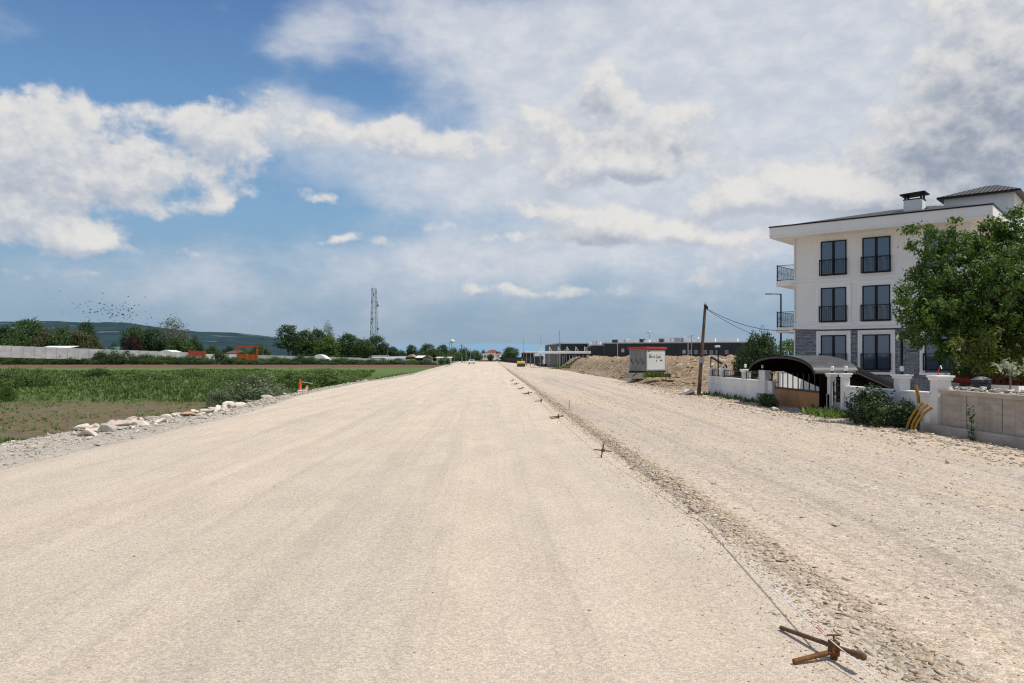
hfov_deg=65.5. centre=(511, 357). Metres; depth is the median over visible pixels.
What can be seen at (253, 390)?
bush
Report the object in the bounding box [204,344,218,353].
tree
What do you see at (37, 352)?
precast wall
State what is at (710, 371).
wall pillar
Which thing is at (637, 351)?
door
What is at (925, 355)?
window
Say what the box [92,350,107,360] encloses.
bush
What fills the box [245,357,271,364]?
bush
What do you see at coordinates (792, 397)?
ramp parapet
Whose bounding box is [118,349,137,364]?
bush
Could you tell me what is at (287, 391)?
bush
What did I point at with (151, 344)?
tree
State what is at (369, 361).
bush
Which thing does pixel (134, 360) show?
bush
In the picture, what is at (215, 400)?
bush
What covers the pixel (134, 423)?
boulder
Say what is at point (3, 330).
tree
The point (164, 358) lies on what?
bush
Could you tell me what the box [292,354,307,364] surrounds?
bush
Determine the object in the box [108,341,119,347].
tree
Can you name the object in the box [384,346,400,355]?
tree
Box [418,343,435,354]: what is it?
tree
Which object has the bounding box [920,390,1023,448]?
retaining wall
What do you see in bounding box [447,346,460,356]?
tree
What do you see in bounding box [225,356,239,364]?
bush
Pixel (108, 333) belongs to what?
hill
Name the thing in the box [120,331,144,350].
tree
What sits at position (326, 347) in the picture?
tree
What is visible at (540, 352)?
loading canopy
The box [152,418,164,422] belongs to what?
boulder
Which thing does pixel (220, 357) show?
bush
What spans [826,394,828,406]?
garden wall
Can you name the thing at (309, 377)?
bush
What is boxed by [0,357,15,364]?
bush
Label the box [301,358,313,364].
bush
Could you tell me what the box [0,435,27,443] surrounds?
corner weeds
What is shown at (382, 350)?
tree
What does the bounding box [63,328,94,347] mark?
tree
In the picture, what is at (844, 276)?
apartment building
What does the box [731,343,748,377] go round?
tree
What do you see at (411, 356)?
shed
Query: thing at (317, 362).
bush
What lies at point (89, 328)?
tree
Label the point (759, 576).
string line
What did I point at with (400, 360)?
bush
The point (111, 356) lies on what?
bush
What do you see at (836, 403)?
iron gate
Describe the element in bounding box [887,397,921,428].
bush
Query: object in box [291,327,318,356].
tree
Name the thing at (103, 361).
bush
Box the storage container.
[974,362,1023,385]
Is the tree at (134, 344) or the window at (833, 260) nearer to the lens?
the window at (833, 260)
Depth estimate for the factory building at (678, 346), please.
166.61 m
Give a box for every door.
[631,350,634,369]
[636,350,639,369]
[641,350,644,369]
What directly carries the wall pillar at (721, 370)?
on the garden wall at (744, 388)
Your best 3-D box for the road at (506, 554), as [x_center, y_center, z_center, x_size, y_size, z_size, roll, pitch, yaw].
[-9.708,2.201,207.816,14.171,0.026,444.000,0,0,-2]
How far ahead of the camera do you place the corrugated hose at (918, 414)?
26.39 m
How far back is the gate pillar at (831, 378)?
34.80 m
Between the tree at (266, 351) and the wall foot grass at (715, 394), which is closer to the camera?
the wall foot grass at (715, 394)
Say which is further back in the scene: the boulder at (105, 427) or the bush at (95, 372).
the bush at (95, 372)
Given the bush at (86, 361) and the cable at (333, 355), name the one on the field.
the bush at (86, 361)
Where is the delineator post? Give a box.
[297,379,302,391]
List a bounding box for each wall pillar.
[707,368,716,375]
[718,368,728,376]
[740,369,751,378]
[890,374,913,426]
[926,375,954,424]
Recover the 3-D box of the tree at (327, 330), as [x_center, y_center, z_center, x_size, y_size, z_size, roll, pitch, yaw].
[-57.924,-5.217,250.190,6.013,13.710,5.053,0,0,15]
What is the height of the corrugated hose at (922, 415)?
0.950 m
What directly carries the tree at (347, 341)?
on the field
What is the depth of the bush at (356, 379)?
83.67 m
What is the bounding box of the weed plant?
[966,404,977,439]
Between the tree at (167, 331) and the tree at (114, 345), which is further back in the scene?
the tree at (114, 345)
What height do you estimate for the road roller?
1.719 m
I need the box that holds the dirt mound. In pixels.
[536,354,777,392]
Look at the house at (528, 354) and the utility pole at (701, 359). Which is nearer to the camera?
the utility pole at (701, 359)
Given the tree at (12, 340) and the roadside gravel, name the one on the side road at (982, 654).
the roadside gravel
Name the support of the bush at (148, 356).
on the field
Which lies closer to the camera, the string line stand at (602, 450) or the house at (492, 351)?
the string line stand at (602, 450)
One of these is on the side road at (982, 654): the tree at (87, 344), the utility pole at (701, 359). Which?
the utility pole at (701, 359)
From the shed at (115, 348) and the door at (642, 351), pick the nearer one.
the door at (642, 351)
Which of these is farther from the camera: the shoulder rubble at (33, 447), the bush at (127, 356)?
the bush at (127, 356)
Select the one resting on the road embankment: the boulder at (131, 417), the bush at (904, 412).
the boulder at (131, 417)
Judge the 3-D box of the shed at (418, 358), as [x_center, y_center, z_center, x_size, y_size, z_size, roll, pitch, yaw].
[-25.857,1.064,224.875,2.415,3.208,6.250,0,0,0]
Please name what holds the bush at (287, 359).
on the field
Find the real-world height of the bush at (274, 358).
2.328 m
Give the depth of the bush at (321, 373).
79.28 m
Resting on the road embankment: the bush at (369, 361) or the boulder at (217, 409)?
the boulder at (217, 409)
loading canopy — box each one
[525,352,536,365]
[537,347,590,367]
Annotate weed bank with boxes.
[0,368,374,402]
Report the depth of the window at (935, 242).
45.42 m
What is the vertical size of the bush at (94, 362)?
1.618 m
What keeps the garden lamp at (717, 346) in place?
on the yard ground
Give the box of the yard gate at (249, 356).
[236,346,258,360]
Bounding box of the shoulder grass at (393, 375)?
[369,372,411,379]
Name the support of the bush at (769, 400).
on the side road at (982, 654)
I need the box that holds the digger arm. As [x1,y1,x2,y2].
[710,356,727,376]
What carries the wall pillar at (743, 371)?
on the garden wall at (744, 388)
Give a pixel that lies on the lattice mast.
(372, 312)
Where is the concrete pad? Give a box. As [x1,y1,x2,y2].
[624,372,671,378]
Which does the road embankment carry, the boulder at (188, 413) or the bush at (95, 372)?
the boulder at (188, 413)
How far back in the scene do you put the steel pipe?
28.79 m
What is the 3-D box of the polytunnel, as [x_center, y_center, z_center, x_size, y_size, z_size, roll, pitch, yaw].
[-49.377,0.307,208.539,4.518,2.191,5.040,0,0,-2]
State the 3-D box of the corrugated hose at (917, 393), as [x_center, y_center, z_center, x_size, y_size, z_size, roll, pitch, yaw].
[13.835,1.249,27.182,0.216,0.647,0.195,0,0,-2]
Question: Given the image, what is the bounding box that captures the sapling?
[991,358,1023,392]
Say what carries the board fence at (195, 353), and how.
attached to the precast wall at (37, 352)
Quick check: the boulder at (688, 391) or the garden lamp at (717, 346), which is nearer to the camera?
the boulder at (688, 391)
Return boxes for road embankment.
[0,361,468,470]
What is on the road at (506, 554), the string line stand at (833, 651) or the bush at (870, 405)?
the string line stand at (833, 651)
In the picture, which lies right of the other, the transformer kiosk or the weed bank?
the transformer kiosk
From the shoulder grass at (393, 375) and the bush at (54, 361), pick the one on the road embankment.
the shoulder grass at (393, 375)
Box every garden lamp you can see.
[715,345,719,367]
[896,335,910,373]
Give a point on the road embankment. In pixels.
(60, 452)
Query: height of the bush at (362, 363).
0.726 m
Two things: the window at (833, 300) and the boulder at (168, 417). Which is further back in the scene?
the window at (833, 300)
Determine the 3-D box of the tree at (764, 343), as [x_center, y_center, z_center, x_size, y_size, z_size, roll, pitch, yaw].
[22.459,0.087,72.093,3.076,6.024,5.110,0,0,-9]
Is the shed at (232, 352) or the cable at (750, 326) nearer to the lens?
the cable at (750, 326)
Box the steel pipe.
[950,374,973,390]
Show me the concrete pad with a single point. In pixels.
(636, 376)
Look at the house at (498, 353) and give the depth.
540.00 m
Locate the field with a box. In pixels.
[0,361,458,439]
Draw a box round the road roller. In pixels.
[517,360,524,366]
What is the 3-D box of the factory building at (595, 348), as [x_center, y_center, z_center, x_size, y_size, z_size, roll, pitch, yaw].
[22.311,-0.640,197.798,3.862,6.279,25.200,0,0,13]
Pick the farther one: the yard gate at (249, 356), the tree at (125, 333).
the tree at (125, 333)
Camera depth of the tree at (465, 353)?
309.44 m
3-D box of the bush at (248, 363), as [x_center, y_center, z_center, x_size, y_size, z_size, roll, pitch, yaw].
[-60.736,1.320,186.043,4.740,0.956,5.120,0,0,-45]
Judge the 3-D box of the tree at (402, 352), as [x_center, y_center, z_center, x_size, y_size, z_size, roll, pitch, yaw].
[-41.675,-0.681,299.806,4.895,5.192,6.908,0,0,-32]
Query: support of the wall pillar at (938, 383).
on the retaining wall at (998, 418)
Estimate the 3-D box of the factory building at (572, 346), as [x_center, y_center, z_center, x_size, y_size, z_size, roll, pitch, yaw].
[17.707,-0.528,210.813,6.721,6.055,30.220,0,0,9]
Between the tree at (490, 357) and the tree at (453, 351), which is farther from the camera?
the tree at (490, 357)
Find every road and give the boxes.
[0,362,916,682]
[499,362,1023,682]
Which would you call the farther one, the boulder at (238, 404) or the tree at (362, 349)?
the tree at (362, 349)
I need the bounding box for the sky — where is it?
[0,0,1023,345]
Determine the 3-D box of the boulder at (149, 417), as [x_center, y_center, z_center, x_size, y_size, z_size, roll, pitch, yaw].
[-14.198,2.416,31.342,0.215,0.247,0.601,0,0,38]
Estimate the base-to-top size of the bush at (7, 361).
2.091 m
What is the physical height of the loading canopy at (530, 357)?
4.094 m
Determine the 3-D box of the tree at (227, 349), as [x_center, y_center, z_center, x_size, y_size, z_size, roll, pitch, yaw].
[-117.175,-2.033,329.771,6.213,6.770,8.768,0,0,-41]
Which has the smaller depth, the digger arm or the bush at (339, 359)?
the digger arm
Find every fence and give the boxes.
[188,350,205,356]
[505,356,542,363]
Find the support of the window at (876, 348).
in the apartment building at (844, 276)
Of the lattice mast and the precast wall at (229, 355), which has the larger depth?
the lattice mast
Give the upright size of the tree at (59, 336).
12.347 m
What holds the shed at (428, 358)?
on the field
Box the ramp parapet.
[775,372,818,408]
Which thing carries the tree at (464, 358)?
on the road embankment
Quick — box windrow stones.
[506,368,984,682]
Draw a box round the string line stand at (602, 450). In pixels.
[594,444,611,457]
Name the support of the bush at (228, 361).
on the field
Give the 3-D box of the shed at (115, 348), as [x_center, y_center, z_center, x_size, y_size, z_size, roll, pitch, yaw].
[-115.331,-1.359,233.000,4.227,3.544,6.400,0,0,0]
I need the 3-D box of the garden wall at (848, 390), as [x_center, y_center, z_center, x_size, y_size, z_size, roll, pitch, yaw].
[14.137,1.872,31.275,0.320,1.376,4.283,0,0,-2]
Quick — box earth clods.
[547,355,777,386]
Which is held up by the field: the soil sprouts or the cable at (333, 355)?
the soil sprouts
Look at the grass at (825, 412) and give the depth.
33.21 m
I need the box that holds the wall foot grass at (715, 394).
[703,391,760,402]
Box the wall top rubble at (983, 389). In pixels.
[944,386,1023,394]
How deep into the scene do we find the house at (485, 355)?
520.00 m
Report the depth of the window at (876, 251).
47.36 m
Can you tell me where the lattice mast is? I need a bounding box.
[370,289,378,337]
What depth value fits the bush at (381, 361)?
186.35 m
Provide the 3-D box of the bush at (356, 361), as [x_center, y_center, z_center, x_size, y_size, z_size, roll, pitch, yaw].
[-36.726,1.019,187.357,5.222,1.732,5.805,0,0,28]
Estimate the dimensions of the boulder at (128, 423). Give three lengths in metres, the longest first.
1.002 x 0.427 x 0.156 m
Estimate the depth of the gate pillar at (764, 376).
42.82 m
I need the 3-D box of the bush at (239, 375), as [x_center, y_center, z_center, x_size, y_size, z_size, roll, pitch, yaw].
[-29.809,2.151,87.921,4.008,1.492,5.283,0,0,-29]
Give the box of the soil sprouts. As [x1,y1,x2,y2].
[0,395,221,438]
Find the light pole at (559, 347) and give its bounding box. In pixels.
[559,330,559,365]
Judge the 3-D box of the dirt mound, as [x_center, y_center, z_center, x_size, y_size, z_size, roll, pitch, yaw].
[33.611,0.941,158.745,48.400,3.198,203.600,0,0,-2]
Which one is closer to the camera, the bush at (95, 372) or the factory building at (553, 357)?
the bush at (95, 372)
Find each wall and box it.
[0,345,197,361]
[206,354,236,360]
[258,355,360,362]
[361,358,415,362]
[707,369,776,400]
[778,371,818,390]
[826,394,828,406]
[844,386,895,425]
[899,390,930,429]
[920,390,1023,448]
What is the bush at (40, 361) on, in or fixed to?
on the field
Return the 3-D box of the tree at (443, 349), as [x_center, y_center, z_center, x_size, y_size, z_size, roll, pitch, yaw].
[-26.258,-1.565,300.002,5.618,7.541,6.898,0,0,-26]
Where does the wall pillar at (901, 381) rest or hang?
on the side road at (982, 654)
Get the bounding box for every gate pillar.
[756,370,770,402]
[825,373,837,407]
[838,373,852,410]
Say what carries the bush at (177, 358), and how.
on the field
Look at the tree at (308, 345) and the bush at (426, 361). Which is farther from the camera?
the tree at (308, 345)
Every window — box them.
[816,282,850,326]
[816,331,850,361]
[819,240,846,275]
[857,280,894,325]
[858,330,895,374]
[861,236,890,273]
[919,331,960,374]
[923,230,955,268]
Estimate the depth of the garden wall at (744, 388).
47.92 m
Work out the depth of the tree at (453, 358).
290.74 m
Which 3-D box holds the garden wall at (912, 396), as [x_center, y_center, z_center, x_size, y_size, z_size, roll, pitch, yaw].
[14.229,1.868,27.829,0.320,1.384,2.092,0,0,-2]
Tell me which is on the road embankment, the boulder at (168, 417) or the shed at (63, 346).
the boulder at (168, 417)
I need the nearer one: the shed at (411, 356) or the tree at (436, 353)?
the shed at (411, 356)
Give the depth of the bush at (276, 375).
83.57 m
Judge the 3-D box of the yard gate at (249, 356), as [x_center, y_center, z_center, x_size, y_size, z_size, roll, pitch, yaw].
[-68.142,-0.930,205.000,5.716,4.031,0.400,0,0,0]
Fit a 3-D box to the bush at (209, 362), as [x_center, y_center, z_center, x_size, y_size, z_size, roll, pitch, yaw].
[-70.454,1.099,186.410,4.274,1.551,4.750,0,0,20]
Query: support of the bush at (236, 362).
on the field
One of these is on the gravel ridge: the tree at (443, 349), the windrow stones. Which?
the windrow stones
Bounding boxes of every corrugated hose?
[905,402,924,430]
[910,403,929,429]
[913,385,919,403]
[914,406,933,429]
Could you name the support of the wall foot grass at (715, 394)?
on the side road at (982, 654)
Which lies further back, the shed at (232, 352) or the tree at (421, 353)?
the tree at (421, 353)
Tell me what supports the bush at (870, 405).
on the side road at (982, 654)
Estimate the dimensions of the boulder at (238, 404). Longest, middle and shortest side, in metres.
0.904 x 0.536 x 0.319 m
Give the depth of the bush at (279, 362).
184.42 m
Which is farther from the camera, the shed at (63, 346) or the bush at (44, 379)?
the shed at (63, 346)
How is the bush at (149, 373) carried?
on the field
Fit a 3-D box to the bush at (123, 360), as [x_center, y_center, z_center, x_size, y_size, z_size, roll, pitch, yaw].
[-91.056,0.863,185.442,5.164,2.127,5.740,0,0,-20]
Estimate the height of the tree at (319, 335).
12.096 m
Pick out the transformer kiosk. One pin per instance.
(645, 359)
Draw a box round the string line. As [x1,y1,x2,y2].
[532,396,882,682]
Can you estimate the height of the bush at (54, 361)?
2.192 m
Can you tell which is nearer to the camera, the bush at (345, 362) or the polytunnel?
the bush at (345, 362)
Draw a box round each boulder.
[73,423,89,430]
[77,428,99,435]
[91,427,101,431]
[100,423,116,431]
[107,420,126,427]
[113,422,131,425]
[125,416,138,419]
[126,421,137,425]
[135,420,149,425]
[143,416,156,419]
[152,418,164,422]
[159,414,175,421]
[180,411,197,415]
[204,408,215,412]
[208,407,220,411]
[227,404,235,407]
[234,402,245,407]
[683,389,694,394]
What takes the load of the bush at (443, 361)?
on the field
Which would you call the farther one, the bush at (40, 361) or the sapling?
the bush at (40, 361)
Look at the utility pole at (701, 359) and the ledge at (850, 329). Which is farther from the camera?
the utility pole at (701, 359)
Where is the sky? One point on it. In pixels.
(497, 171)
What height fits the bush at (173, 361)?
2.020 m
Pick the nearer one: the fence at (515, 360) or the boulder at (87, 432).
the boulder at (87, 432)
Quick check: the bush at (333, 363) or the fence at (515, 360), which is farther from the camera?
the fence at (515, 360)
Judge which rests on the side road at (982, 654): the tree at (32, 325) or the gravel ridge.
the gravel ridge
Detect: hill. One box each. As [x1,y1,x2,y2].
[0,321,418,356]
[377,343,790,357]
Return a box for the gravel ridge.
[496,361,985,682]
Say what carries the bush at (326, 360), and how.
on the field
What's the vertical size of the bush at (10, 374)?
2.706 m
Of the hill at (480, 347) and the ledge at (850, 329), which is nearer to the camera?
the ledge at (850, 329)
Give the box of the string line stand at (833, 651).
[779,626,866,663]
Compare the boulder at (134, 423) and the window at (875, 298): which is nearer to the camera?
the boulder at (134, 423)
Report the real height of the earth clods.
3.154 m
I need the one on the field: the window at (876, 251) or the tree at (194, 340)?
the tree at (194, 340)
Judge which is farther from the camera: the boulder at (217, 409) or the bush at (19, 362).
the bush at (19, 362)
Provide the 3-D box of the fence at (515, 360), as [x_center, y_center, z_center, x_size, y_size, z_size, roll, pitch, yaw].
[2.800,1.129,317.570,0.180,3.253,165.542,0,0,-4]
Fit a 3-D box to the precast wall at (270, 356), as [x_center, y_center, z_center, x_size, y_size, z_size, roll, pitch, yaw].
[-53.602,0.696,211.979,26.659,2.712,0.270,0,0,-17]
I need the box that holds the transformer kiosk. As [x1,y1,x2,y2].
[628,347,666,372]
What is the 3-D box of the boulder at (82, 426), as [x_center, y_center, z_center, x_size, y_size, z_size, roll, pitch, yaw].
[-14.099,2.334,26.103,0.318,0.289,0.456,0,18,38]
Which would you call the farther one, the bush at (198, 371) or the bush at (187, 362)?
the bush at (187, 362)
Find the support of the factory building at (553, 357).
on the yard ground
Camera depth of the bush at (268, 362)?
185.54 m
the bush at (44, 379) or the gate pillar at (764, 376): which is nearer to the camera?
the gate pillar at (764, 376)
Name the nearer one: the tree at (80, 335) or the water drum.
the water drum
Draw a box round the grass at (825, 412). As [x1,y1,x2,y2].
[799,403,851,418]
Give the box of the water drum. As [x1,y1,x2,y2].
[971,376,991,389]
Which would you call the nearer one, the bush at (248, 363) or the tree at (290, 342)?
the bush at (248, 363)
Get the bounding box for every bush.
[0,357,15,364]
[0,358,18,364]
[0,364,28,388]
[0,384,19,401]
[11,358,28,364]
[16,358,35,364]
[20,366,56,387]
[29,358,51,364]
[48,359,62,364]
[59,357,78,364]
[76,358,90,363]
[80,366,116,377]
[88,359,101,364]
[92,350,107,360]
[98,357,115,364]
[102,349,122,364]
[109,357,128,364]
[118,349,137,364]
[126,357,142,364]
[126,369,171,377]
[138,358,153,364]
[139,353,163,360]
[148,356,166,364]
[153,354,175,363]
[166,357,180,364]
[167,356,183,364]
[176,359,193,364]
[176,366,212,376]
[179,355,201,363]
[192,357,206,364]
[200,388,239,406]
[203,359,219,364]
[208,371,291,402]
[210,350,227,364]
[220,357,234,364]
[223,370,252,380]
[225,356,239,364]
[231,360,247,364]
[243,361,261,364]
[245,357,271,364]
[250,369,290,383]
[259,361,273,364]
[264,356,280,361]
[265,386,292,395]
[271,359,285,364]
[278,357,300,364]
[278,367,319,387]
[286,361,304,364]
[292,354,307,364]
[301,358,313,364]
[302,364,341,385]
[308,360,327,364]
[316,358,335,364]
[321,373,353,385]
[326,361,339,364]
[331,356,350,363]
[338,360,355,364]
[348,358,364,364]
[348,375,365,382]
[353,362,370,364]
[363,359,376,364]
[374,359,394,364]
[387,357,407,364]
[406,358,417,362]
[417,359,434,364]
[438,356,451,364]
[756,393,779,407]
[842,382,898,426]
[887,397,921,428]
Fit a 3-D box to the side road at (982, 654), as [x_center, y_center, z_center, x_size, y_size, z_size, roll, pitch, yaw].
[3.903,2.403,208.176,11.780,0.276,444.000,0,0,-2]
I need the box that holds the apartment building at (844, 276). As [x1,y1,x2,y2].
[769,185,1023,391]
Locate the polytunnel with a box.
[313,354,330,361]
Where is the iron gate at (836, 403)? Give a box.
[833,379,839,409]
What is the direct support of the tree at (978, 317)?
on the yard ground
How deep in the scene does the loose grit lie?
10.94 m
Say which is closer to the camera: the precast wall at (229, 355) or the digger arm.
the digger arm
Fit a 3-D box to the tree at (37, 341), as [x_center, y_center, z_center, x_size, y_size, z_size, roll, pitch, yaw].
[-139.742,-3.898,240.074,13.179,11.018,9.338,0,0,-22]
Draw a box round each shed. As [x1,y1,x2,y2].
[46,346,77,347]
[108,347,128,349]
[224,351,242,353]
[385,356,405,358]
[406,354,415,358]
[415,356,424,362]
[423,356,432,361]
[435,357,451,363]
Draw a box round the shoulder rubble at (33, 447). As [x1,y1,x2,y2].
[0,374,412,466]
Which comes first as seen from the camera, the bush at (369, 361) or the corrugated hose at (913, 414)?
the corrugated hose at (913, 414)
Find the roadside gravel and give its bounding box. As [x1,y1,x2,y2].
[604,381,1023,466]
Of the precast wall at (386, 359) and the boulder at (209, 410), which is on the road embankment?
the boulder at (209, 410)
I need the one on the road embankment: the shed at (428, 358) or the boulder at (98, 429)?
the boulder at (98, 429)
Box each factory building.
[545,342,603,366]
[561,343,588,365]
[588,341,603,355]
[604,337,773,356]
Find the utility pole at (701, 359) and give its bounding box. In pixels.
[697,302,707,394]
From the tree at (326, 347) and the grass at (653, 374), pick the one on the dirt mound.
the grass at (653, 374)
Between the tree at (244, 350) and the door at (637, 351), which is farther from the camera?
the tree at (244, 350)
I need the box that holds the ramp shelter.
[748,355,893,408]
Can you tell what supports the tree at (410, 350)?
on the field
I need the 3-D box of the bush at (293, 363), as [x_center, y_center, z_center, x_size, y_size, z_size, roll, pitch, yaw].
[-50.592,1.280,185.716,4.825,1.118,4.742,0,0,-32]
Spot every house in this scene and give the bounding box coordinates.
[481,353,494,359]
[486,350,496,359]
[496,351,500,358]
[521,352,533,356]
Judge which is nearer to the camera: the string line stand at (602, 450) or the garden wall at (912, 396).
the string line stand at (602, 450)
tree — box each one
[0,325,11,345]
[0,329,32,345]
[2,316,48,342]
[26,327,57,346]
[44,323,76,347]
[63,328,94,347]
[76,319,98,342]
[79,334,104,348]
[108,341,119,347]
[118,324,145,346]
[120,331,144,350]
[138,326,169,350]
[153,314,191,348]
[163,334,196,351]
[190,333,204,350]
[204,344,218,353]
[222,345,235,352]
[238,347,248,353]
[249,343,272,354]
[272,324,302,355]
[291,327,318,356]
[308,326,325,354]
[314,334,342,356]
[321,320,336,342]
[336,331,361,357]
[352,337,377,357]
[369,334,389,355]
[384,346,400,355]
[399,349,406,355]
[405,344,417,355]
[416,350,429,355]
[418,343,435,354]
[429,348,445,360]
[436,343,448,353]
[444,353,458,360]
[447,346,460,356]
[456,354,469,360]
[459,346,475,361]
[473,349,482,360]
[487,354,493,361]
[501,346,518,361]
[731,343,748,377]
[740,325,780,380]
[775,336,795,354]
[887,202,1023,389]
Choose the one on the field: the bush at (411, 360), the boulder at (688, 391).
the bush at (411, 360)
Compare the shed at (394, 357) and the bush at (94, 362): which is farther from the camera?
the shed at (394, 357)
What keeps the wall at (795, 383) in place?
on the yard ground
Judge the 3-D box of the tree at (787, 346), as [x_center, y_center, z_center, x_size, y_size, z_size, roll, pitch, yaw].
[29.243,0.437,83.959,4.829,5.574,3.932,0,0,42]
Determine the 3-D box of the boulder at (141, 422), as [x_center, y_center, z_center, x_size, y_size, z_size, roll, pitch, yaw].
[-12.797,2.284,27.406,0.651,0.276,0.302,16,-17,-41]
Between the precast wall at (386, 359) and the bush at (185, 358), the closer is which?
the bush at (185, 358)
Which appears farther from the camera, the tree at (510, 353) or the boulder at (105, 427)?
the tree at (510, 353)
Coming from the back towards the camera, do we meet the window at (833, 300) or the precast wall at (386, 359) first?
the precast wall at (386, 359)
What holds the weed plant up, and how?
on the side road at (982, 654)
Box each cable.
[258,353,390,356]
[708,309,788,330]
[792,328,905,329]
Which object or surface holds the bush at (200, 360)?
on the field
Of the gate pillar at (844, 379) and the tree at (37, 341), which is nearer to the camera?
the gate pillar at (844, 379)
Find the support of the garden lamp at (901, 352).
on the yard ground
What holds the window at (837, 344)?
in the apartment building at (844, 276)
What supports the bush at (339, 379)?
on the field
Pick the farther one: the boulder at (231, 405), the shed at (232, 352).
the shed at (232, 352)
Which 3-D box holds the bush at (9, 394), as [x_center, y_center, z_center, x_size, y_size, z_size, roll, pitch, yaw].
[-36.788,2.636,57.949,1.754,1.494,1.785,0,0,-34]
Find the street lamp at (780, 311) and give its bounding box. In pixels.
[765,293,781,354]
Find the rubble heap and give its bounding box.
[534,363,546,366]
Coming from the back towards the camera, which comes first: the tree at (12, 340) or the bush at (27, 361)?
the tree at (12, 340)
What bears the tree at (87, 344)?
on the field
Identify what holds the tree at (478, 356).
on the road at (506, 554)
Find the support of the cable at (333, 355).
attached to the shed at (411, 356)
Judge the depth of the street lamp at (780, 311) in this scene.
71.93 m
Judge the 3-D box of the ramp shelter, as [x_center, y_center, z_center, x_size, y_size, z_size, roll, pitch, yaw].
[16.065,2.178,39.635,5.783,4.564,8.949,0,0,-2]
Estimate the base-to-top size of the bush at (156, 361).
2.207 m
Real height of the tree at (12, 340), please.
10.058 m
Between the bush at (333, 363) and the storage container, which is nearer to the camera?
the storage container
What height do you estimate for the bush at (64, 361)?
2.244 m
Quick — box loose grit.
[1,392,1023,682]
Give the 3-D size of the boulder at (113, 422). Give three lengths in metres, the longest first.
0.929 x 0.531 x 0.204 m
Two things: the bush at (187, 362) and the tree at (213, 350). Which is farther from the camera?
the tree at (213, 350)
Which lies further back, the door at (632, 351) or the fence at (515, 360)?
the fence at (515, 360)
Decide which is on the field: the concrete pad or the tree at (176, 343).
the tree at (176, 343)
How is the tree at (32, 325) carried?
on the field
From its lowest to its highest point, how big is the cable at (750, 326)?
1.648 m
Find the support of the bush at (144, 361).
on the field
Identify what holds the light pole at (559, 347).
on the yard ground
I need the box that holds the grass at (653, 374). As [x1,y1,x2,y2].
[642,371,668,377]
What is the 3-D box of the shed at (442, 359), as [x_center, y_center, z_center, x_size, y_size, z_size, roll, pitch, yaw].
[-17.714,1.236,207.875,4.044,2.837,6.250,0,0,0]

